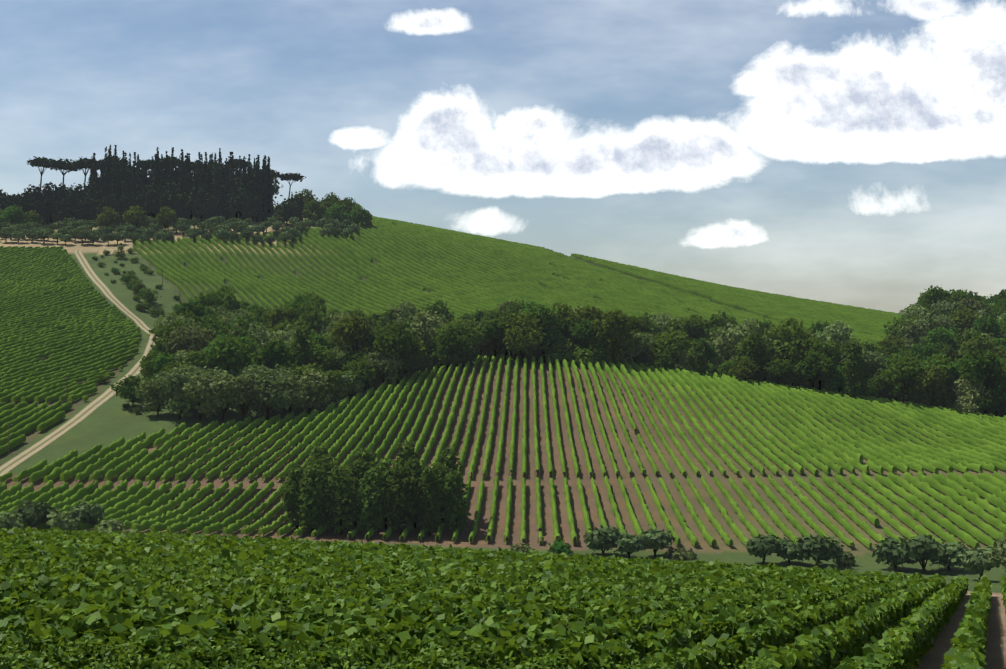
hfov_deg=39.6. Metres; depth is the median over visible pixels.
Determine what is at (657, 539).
olive tree
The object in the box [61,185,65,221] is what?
cypress tree
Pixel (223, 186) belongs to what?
dark broadleaf tree
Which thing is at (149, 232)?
olive tree
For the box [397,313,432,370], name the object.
broadleaf tree
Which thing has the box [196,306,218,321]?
broadleaf tree
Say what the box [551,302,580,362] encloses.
broadleaf tree
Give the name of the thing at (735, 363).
broadleaf tree
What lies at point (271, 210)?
cypress tree
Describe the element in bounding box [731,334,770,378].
broadleaf tree
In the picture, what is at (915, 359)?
broadleaf tree
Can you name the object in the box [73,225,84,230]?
olive tree
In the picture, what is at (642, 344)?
pale tree
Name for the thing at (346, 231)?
olive tree
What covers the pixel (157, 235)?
olive tree
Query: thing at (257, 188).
cypress tree
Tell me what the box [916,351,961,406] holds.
broadleaf tree
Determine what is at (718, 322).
broadleaf tree
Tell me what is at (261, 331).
pale tree
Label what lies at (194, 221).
olive tree
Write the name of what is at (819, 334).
pale tree
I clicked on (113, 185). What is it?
cypress tree
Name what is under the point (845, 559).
pale bush
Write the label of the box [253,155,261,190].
cypress tree
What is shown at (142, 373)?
broadleaf tree
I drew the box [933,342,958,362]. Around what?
broadleaf tree
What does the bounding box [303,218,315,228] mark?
olive tree
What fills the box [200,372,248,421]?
pale tree
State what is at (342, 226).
olive tree
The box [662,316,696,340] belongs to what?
broadleaf tree
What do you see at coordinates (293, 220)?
olive tree
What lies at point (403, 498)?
poplar tree
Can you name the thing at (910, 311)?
pale tree
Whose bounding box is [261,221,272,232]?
olive tree
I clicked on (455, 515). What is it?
poplar tree
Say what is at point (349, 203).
broadleaf tree
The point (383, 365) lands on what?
pale tree
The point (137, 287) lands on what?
bush
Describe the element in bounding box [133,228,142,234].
olive tree
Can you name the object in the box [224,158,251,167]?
stone pine
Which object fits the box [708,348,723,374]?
pale tree
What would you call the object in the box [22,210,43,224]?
broadleaf tree
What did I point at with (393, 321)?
broadleaf tree
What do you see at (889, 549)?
olive tree
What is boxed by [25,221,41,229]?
olive tree
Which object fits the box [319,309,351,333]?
pale tree
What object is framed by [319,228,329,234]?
olive tree
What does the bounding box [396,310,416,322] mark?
pale tree
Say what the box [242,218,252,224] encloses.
olive tree
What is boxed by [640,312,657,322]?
broadleaf tree
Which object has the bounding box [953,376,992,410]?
pale tree
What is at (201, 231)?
olive tree
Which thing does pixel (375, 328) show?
broadleaf tree
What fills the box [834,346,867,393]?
pale tree
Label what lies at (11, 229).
olive tree
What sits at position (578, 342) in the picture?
broadleaf tree
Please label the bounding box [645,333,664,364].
broadleaf tree
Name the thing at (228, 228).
olive tree
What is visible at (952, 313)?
broadleaf tree
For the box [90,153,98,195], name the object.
cypress tree
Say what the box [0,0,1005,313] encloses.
sky
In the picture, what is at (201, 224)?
olive tree
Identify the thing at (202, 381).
pale tree
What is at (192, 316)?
broadleaf tree
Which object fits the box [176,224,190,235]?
olive tree
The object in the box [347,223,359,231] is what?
olive tree
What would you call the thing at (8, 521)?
pale bush
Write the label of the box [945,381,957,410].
pale tree
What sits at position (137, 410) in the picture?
pale bush
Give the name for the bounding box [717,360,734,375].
broadleaf tree
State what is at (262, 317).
broadleaf tree
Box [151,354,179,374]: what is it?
broadleaf tree
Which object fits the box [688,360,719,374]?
bush
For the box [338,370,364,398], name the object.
pale tree
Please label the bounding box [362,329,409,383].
broadleaf tree
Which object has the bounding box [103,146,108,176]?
cypress tree
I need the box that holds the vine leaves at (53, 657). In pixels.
[0,622,963,668]
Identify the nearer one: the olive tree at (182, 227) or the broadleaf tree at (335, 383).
the broadleaf tree at (335, 383)
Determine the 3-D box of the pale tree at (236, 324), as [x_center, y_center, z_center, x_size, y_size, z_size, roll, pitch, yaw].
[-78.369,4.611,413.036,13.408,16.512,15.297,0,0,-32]
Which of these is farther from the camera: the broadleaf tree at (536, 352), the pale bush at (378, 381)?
the broadleaf tree at (536, 352)
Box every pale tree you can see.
[133,377,173,415]
[149,310,197,349]
[154,368,196,419]
[161,322,217,352]
[166,365,208,406]
[172,362,204,373]
[173,350,189,364]
[179,369,218,420]
[194,366,232,404]
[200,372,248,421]
[207,303,230,317]
[216,315,238,324]
[221,370,272,417]
[222,308,256,320]
[226,322,256,349]
[226,368,239,376]
[227,319,268,345]
[237,362,279,410]
[243,372,292,419]
[262,324,314,358]
[271,364,300,382]
[271,374,316,412]
[295,369,329,412]
[317,323,336,334]
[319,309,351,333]
[321,321,338,337]
[329,336,367,367]
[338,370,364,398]
[362,351,404,384]
[387,301,416,321]
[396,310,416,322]
[405,311,445,373]
[427,310,448,323]
[471,323,491,360]
[492,300,513,317]
[618,329,656,363]
[649,312,666,325]
[653,314,683,332]
[672,348,697,369]
[706,326,740,362]
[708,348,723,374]
[727,318,767,361]
[759,337,786,380]
[812,328,829,341]
[822,319,855,345]
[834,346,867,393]
[836,346,889,381]
[890,319,929,347]
[899,304,929,320]
[914,312,942,334]
[915,332,927,343]
[926,297,966,316]
[935,315,954,329]
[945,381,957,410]
[953,330,993,351]
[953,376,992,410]
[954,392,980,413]
[955,297,987,312]
[974,309,987,319]
[987,533,1005,571]
[996,313,1005,322]
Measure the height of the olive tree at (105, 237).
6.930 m
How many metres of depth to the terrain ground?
324.10 m
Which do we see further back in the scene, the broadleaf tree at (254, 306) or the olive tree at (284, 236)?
the olive tree at (284, 236)
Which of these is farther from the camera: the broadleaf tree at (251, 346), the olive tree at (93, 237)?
the olive tree at (93, 237)
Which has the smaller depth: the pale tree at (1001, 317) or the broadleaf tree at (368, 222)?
the pale tree at (1001, 317)
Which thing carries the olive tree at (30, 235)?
on the terrain ground
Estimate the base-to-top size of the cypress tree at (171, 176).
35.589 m
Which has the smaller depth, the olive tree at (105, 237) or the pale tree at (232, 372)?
the pale tree at (232, 372)
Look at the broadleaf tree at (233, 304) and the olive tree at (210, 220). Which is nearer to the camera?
the broadleaf tree at (233, 304)
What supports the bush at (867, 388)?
on the terrain ground
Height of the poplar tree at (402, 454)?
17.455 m
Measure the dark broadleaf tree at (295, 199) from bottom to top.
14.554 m
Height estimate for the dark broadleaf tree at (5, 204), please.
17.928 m
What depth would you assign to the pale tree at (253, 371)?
365.38 m
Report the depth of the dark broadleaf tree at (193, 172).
804.10 m
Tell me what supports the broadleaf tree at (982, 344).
on the terrain ground
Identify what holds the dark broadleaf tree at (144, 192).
on the terrain ground
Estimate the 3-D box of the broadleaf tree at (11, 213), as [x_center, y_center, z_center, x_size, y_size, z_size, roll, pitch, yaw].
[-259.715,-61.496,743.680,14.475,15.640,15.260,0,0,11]
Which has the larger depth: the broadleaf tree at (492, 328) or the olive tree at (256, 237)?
the olive tree at (256, 237)
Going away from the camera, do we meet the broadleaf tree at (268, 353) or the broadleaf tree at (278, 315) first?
the broadleaf tree at (268, 353)
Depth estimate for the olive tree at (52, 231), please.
713.45 m
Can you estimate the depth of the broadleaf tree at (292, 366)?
374.21 m
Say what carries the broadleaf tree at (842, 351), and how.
on the terrain ground
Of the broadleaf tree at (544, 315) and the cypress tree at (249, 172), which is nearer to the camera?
the broadleaf tree at (544, 315)
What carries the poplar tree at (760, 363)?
on the terrain ground
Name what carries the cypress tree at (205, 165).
on the terrain ground
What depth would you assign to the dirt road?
379.95 m
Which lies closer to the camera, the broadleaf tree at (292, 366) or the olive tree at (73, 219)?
the broadleaf tree at (292, 366)
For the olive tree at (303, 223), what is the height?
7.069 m
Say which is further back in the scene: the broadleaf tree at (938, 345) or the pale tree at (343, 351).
the broadleaf tree at (938, 345)
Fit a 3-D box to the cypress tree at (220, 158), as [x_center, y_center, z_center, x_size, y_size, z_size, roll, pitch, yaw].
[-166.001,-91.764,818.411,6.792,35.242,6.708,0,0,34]
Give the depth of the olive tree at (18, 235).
703.19 m
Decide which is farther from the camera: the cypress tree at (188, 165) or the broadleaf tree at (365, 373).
the cypress tree at (188, 165)
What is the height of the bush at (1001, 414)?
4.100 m
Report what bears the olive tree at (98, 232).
on the terrain ground
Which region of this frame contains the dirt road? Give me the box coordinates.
[0,236,264,475]
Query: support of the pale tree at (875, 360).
on the terrain ground
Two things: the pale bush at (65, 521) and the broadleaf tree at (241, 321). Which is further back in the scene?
the broadleaf tree at (241, 321)
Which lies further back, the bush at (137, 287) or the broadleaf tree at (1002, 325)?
the bush at (137, 287)
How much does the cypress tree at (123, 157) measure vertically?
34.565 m
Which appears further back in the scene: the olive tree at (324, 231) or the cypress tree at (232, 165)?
the cypress tree at (232, 165)
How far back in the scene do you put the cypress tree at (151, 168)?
805.32 m
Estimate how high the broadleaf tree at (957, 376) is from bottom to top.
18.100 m
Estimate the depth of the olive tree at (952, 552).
258.23 m
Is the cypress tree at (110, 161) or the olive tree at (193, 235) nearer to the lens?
the olive tree at (193, 235)
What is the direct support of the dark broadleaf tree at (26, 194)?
on the terrain ground
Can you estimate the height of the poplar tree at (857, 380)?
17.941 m
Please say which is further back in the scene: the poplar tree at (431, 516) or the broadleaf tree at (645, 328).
the broadleaf tree at (645, 328)
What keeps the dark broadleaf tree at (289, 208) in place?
on the terrain ground
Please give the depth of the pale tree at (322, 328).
452.98 m
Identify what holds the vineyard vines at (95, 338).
on the terrain ground
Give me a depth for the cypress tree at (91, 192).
769.03 m
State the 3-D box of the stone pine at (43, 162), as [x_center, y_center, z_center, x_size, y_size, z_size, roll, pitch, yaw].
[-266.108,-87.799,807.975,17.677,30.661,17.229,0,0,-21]
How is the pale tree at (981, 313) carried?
on the terrain ground
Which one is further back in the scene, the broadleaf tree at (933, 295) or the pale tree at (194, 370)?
the broadleaf tree at (933, 295)
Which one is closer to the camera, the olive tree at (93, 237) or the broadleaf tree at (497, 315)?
the broadleaf tree at (497, 315)
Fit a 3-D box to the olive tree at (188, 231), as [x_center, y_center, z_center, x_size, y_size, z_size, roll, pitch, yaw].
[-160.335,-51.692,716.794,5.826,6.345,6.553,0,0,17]
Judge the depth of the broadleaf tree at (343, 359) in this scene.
397.06 m
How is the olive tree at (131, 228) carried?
on the terrain ground
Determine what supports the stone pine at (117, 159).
on the terrain ground
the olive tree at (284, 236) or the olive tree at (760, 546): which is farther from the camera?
the olive tree at (284, 236)
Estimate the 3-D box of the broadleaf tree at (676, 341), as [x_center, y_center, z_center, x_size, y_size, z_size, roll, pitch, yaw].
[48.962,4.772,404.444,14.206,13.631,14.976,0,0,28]
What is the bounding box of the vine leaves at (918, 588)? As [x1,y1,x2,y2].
[0,526,1005,625]
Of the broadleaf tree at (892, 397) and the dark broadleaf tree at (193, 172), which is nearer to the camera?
the broadleaf tree at (892, 397)
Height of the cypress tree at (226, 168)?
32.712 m
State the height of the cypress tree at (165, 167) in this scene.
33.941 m
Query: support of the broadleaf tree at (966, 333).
on the terrain ground
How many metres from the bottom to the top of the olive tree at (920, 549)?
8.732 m
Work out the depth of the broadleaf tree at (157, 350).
408.31 m
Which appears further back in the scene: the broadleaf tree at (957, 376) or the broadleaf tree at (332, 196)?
the broadleaf tree at (332, 196)
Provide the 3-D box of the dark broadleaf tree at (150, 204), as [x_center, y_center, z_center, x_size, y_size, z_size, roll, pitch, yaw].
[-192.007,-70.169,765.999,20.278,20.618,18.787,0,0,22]
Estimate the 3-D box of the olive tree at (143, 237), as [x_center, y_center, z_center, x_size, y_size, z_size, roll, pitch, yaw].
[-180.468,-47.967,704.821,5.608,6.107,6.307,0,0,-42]
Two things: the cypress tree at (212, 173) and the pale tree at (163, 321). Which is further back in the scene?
the cypress tree at (212, 173)
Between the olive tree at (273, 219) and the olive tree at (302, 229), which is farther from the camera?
the olive tree at (273, 219)
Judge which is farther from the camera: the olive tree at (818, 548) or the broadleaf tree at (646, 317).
the broadleaf tree at (646, 317)
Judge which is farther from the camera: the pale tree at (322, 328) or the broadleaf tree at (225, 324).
the pale tree at (322, 328)
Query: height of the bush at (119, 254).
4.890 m
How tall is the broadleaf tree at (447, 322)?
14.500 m
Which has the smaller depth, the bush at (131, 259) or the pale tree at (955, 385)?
the pale tree at (955, 385)
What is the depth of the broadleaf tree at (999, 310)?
571.89 m
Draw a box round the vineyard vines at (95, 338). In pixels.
[0,246,141,454]
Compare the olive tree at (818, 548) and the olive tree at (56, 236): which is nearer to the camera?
the olive tree at (818, 548)
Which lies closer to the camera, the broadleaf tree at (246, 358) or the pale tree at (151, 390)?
the pale tree at (151, 390)
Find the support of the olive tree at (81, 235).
on the terrain ground
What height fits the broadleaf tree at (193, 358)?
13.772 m
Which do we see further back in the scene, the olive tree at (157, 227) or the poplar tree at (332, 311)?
the olive tree at (157, 227)
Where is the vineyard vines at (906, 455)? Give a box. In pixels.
[0,354,1005,548]
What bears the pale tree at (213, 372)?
on the terrain ground
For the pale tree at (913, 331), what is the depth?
499.52 m
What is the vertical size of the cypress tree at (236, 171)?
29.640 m
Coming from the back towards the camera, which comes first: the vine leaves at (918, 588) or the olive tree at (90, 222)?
the olive tree at (90, 222)
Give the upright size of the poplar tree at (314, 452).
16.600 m
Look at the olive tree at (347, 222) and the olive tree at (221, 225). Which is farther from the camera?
the olive tree at (347, 222)
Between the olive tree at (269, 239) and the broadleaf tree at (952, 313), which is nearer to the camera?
the broadleaf tree at (952, 313)
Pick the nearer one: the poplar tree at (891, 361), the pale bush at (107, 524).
the pale bush at (107, 524)
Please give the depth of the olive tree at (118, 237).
703.92 m
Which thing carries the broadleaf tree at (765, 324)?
on the terrain ground
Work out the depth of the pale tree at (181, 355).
384.61 m
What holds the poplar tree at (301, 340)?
on the terrain ground
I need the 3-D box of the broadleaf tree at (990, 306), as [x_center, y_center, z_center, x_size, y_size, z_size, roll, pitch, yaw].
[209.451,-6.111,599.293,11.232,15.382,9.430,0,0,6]
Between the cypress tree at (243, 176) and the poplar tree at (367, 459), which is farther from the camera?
the cypress tree at (243, 176)
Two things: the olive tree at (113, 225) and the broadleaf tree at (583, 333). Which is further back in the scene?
the olive tree at (113, 225)
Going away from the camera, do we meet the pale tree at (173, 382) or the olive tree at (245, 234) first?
the pale tree at (173, 382)
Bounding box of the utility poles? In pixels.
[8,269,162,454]
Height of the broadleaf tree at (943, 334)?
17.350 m
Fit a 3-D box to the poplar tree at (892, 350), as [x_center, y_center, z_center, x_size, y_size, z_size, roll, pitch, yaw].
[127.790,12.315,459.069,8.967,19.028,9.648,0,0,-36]
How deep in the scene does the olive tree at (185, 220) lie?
746.73 m
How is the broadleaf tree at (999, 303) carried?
on the terrain ground
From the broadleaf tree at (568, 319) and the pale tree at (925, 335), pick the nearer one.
the broadleaf tree at (568, 319)
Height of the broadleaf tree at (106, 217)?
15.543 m
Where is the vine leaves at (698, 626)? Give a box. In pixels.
[0,548,988,668]
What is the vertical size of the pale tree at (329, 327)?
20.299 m
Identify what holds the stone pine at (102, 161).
on the terrain ground
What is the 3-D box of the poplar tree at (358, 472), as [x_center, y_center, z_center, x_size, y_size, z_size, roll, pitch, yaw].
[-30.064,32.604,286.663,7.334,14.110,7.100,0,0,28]
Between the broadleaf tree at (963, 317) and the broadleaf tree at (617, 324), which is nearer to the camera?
the broadleaf tree at (617, 324)
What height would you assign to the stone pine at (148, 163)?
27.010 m
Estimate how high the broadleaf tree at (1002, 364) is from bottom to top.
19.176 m
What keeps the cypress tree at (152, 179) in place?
on the terrain ground
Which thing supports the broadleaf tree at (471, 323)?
on the terrain ground
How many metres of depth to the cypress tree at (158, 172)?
781.67 m
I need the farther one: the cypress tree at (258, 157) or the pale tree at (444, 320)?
the cypress tree at (258, 157)
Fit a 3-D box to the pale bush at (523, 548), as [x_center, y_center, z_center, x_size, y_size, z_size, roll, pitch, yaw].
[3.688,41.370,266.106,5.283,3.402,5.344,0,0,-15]
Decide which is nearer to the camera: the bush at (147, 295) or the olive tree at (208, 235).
the bush at (147, 295)
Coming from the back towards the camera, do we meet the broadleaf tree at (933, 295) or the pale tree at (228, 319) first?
the broadleaf tree at (933, 295)
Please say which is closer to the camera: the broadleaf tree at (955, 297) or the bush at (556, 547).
the bush at (556, 547)
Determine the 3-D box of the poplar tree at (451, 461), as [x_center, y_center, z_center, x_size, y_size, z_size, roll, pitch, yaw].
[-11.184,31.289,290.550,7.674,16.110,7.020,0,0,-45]
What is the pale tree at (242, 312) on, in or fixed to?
on the terrain ground
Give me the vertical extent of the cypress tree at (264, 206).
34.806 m
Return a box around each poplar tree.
[279,465,307,528]
[289,324,314,368]
[296,463,333,532]
[303,442,333,482]
[306,354,320,368]
[307,454,338,523]
[319,464,361,533]
[329,308,340,317]
[343,458,369,524]
[353,446,381,494]
[355,466,389,532]
[362,457,402,528]
[382,461,422,534]
[396,439,420,517]
[405,456,427,527]
[414,463,449,535]
[425,462,455,525]
[435,446,462,521]
[440,470,471,532]
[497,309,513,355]
[686,341,707,372]
[747,331,767,380]
[839,338,869,397]
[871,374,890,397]
[882,343,901,361]
[886,354,898,400]
[899,351,913,400]
[928,388,943,406]
[941,345,956,363]
[986,312,997,318]
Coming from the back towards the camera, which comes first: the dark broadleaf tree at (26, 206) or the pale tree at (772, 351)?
the dark broadleaf tree at (26, 206)
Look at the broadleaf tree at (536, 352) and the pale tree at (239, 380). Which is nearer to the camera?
the pale tree at (239, 380)
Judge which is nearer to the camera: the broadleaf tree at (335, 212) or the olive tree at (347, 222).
the olive tree at (347, 222)
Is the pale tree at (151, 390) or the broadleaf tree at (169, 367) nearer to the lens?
the pale tree at (151, 390)
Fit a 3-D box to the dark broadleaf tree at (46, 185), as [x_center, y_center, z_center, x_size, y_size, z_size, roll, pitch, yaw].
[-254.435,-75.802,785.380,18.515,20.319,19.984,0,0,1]
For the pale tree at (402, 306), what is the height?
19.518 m
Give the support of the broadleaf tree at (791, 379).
on the terrain ground
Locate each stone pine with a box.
[27,156,56,188]
[48,158,82,184]
[71,156,100,188]
[96,160,120,169]
[98,156,128,164]
[136,159,160,172]
[159,156,177,165]
[184,160,200,169]
[206,163,235,172]
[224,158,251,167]
[259,169,282,178]
[279,173,305,198]
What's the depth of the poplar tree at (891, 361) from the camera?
398.59 m
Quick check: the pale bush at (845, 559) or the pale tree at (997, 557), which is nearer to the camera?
the pale tree at (997, 557)
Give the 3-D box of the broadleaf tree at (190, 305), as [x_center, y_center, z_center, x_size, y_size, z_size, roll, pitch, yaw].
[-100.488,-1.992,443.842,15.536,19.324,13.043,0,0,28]
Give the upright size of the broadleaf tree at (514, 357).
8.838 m
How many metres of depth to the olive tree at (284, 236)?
706.30 m
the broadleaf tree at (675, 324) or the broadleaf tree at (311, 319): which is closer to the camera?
the broadleaf tree at (311, 319)
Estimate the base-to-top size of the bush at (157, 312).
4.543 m
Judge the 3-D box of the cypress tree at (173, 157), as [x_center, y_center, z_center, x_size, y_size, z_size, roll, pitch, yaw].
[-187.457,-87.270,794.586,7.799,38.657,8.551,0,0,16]
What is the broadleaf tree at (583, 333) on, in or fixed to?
on the terrain ground
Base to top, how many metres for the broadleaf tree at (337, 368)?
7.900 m
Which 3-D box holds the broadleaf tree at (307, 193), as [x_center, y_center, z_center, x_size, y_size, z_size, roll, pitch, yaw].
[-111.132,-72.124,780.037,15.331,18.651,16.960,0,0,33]
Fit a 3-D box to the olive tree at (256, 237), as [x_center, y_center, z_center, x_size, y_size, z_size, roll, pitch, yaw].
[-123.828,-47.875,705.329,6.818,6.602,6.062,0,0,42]
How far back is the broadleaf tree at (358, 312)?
484.00 m
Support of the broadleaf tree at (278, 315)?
on the terrain ground
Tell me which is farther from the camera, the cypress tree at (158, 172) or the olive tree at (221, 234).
the cypress tree at (158, 172)
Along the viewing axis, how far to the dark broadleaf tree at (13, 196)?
780.87 m
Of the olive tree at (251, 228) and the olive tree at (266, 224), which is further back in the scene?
the olive tree at (266, 224)
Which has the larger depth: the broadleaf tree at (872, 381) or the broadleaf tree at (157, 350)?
the broadleaf tree at (157, 350)
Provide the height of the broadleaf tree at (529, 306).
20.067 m
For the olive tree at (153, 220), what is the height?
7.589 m
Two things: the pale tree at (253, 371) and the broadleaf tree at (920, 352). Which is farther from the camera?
the broadleaf tree at (920, 352)
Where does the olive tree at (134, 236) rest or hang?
on the terrain ground
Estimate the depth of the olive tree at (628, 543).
262.11 m
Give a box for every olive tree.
[0,222,15,228]
[0,230,13,242]
[5,227,17,239]
[10,224,22,229]
[11,230,25,242]
[14,500,59,528]
[18,229,29,239]
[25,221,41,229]
[26,231,37,242]
[30,227,40,239]
[36,230,51,243]
[41,228,54,240]
[51,232,62,243]
[53,221,66,229]
[56,227,69,234]
[59,234,72,244]
[63,217,77,223]
[67,221,82,228]
[68,229,80,241]
[69,500,105,530]
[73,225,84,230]
[74,229,89,244]
[83,224,92,229]
[84,220,97,230]
[85,232,100,244]
[92,229,102,241]
[97,226,114,233]
[100,233,114,244]
[108,221,119,229]
[109,231,124,244]
[116,225,125,232]
[120,230,130,241]
[123,225,136,233]
[127,232,140,243]
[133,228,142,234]
[139,234,149,241]
[141,228,157,236]
[148,223,162,231]
[150,218,157,223]
[152,231,163,239]
[161,231,174,240]
[169,219,184,232]
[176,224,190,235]
[179,217,188,224]
[185,228,195,234]
[188,217,199,228]
[188,232,198,242]
[195,228,209,234]
[196,221,209,228]
[201,232,211,239]
[204,224,214,231]
[205,217,214,223]
[209,226,219,233]
[212,215,224,224]
[213,229,229,240]
[216,223,229,227]
[219,226,231,231]
[227,231,238,238]
[228,221,238,230]
[230,217,241,221]
[234,224,247,232]
[237,220,248,224]
[240,230,252,239]
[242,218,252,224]
[242,225,258,232]
[251,233,262,241]
[255,224,266,233]
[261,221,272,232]
[264,235,275,245]
[267,216,278,227]
[271,221,282,230]
[272,229,281,240]
[277,231,292,241]
[281,226,291,231]
[285,228,301,241]
[290,217,300,224]
[293,225,305,232]
[294,221,306,227]
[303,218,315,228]
[314,218,326,226]
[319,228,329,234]
[324,223,333,228]
[325,219,339,226]
[328,227,341,236]
[336,223,347,230]
[341,219,352,225]
[342,228,352,236]
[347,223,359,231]
[583,525,623,555]
[614,531,646,557]
[640,526,675,555]
[744,533,779,563]
[774,537,806,562]
[790,534,843,566]
[871,536,910,569]
[899,534,945,571]
[929,542,969,570]
[958,545,995,578]
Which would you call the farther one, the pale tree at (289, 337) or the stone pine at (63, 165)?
the stone pine at (63, 165)
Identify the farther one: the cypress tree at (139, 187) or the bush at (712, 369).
the cypress tree at (139, 187)
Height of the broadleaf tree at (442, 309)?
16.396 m
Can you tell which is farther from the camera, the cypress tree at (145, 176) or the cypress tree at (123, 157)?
the cypress tree at (123, 157)
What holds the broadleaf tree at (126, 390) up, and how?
on the terrain ground
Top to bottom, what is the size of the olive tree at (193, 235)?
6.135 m
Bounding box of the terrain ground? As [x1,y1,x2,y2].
[0,206,1005,668]
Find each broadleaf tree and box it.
[0,189,7,199]
[0,194,16,209]
[0,204,24,224]
[4,194,21,202]
[11,184,42,203]
[13,198,39,217]
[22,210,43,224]
[32,181,59,199]
[56,184,69,196]
[65,182,88,201]
[86,176,113,197]
[93,194,125,222]
[93,206,120,226]
[111,374,147,407]
[117,192,143,214]
[122,205,150,227]
[134,185,156,216]
[139,351,162,379]
[140,188,168,217]
[140,345,172,366]
[141,368,157,378]
[148,320,188,356]
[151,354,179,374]
[155,206,178,229]
[160,361,184,379]
[169,298,210,321]
[174,309,202,327]
[178,350,216,370]
[190,289,231,310]
[191,165,206,180]
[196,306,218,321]
[197,314,230,347]
[199,332,256,375]
[200,316,228,332]
[208,285,242,312]
[212,332,250,368]
[221,177,253,217]
[226,314,260,333]
[231,326,258,348]
[239,300,250,307]
[239,336,258,354]
[242,304,266,314]
[245,308,268,324]
[250,339,300,368]
[252,169,282,198]
[257,319,276,332]
[261,309,273,323]
[264,305,301,326]
[268,319,308,338]
[273,198,302,225]
[273,361,299,377]
[279,295,317,325]
[284,296,323,312]
[287,196,306,217]
[291,363,331,408]
[292,301,332,334]
[292,341,338,369]
[293,188,317,208]
[301,200,326,221]
[303,292,326,315]
[307,329,317,337]
[308,333,339,358]
[314,366,335,373]
[318,197,338,219]
[319,192,339,203]
[321,351,347,370]
[322,202,348,222]
[323,370,350,400]
[327,312,378,377]
[331,363,344,371]
[339,197,359,215]
[342,358,375,386]
[345,205,371,224]
[345,347,376,389]
[354,308,371,325]
[361,211,372,225]
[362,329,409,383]
[368,312,383,326]
[370,325,385,334]
[373,321,424,384]
[375,309,403,326]
[382,318,400,329]
[394,335,420,375]
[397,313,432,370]
[398,304,419,315]
[401,340,433,375]
[422,300,454,321]
[431,320,483,365]
[433,320,470,351]
[455,312,476,322]
[458,319,477,327]
[470,308,492,321]
[474,319,511,356]
[477,308,498,324]
[480,342,500,359]
[490,311,504,320]
[490,312,520,355]
[499,311,545,358]
[506,300,527,312]
[507,339,537,361]
[507,351,518,359]
[510,301,540,316]
[520,304,568,362]
[520,346,548,360]
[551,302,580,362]
[567,305,603,347]
[567,338,602,364]
[570,315,612,362]
[589,309,636,363]
[604,314,643,363]
[615,328,652,363]
[632,315,649,332]
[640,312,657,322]
[641,319,662,335]
[645,328,695,368]
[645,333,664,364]
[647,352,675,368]
[648,332,666,361]
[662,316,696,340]
[681,314,701,319]
[685,316,710,340]
[688,338,715,369]
[698,310,740,342]
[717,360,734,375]
[728,357,759,379]
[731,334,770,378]
[732,357,758,376]
[753,319,771,333]
[761,357,792,384]
[762,317,814,373]
[781,366,802,385]
[791,349,836,388]
[799,328,819,341]
[799,337,844,390]
[808,319,830,332]
[809,363,836,389]
[824,365,847,392]
[829,342,859,365]
[860,340,877,351]
[867,371,895,397]
[872,343,905,360]
[874,334,907,350]
[877,354,928,403]
[878,362,897,400]
[884,350,923,400]
[886,315,915,336]
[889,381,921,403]
[903,341,939,362]
[913,365,949,405]
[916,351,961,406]
[918,284,951,317]
[921,305,933,318]
[921,325,959,350]
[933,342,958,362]
[946,290,967,309]
[946,326,959,340]
[947,310,956,319]
[948,356,993,413]
[950,306,979,331]
[952,323,965,334]
[956,329,988,360]
[957,334,1001,357]
[957,349,1005,408]
[959,289,988,310]
[971,315,1005,338]
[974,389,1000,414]
[982,294,997,304]
[985,302,995,311]
[988,367,1005,415]
[989,298,1005,312]
[989,303,1005,316]
[991,289,1005,304]
[992,337,1005,354]
[994,346,1005,358]
[998,318,1005,330]
[999,357,1005,371]
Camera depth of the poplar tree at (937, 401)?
380.01 m
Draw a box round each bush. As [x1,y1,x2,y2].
[0,509,23,529]
[45,511,79,530]
[96,376,108,383]
[97,262,105,266]
[97,518,124,531]
[110,250,128,258]
[119,273,139,283]
[126,248,136,252]
[128,278,142,284]
[129,256,139,262]
[131,282,147,293]
[133,407,140,413]
[134,287,160,302]
[134,302,151,310]
[140,266,148,272]
[145,269,153,274]
[149,307,164,316]
[375,378,381,384]
[423,342,468,367]
[444,347,475,366]
[510,543,534,552]
[546,351,562,364]
[547,537,571,553]
[563,345,601,366]
[665,546,696,560]
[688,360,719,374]
[833,551,856,566]
[843,382,872,396]
[882,321,903,335]
[994,412,1005,416]
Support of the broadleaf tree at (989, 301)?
on the terrain ground
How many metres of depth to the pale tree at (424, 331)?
398.97 m
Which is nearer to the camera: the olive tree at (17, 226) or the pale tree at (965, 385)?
the pale tree at (965, 385)
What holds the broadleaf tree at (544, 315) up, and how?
on the terrain ground
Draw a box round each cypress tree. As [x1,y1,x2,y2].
[51,190,56,222]
[59,182,62,199]
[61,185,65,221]
[86,175,96,220]
[87,156,92,185]
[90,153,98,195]
[97,168,105,214]
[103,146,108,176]
[106,148,111,174]
[107,156,120,212]
[113,145,118,161]
[121,151,125,174]
[127,152,132,175]
[130,152,137,180]
[135,160,144,213]
[141,160,148,215]
[149,158,153,181]
[150,165,158,217]
[151,153,157,182]
[153,154,160,187]
[155,147,160,180]
[162,159,167,180]
[164,151,168,177]
[167,156,174,188]
[168,147,175,178]
[174,159,179,186]
[178,149,184,176]
[184,156,190,176]
[197,152,200,167]
[203,152,207,178]
[209,153,213,179]
[210,153,217,194]
[217,148,223,164]
[222,158,228,181]
[228,156,230,172]
[229,152,235,177]
[235,160,238,179]
[240,156,249,219]
[246,154,253,191]
[252,158,255,179]
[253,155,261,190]
[253,160,262,221]
[258,160,268,221]
[260,155,269,207]
[264,156,275,217]
[298,193,302,220]
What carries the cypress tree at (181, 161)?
on the terrain ground
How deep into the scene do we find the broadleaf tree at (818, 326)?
490.47 m
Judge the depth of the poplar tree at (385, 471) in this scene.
283.85 m
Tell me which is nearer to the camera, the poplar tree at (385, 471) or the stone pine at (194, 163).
the poplar tree at (385, 471)

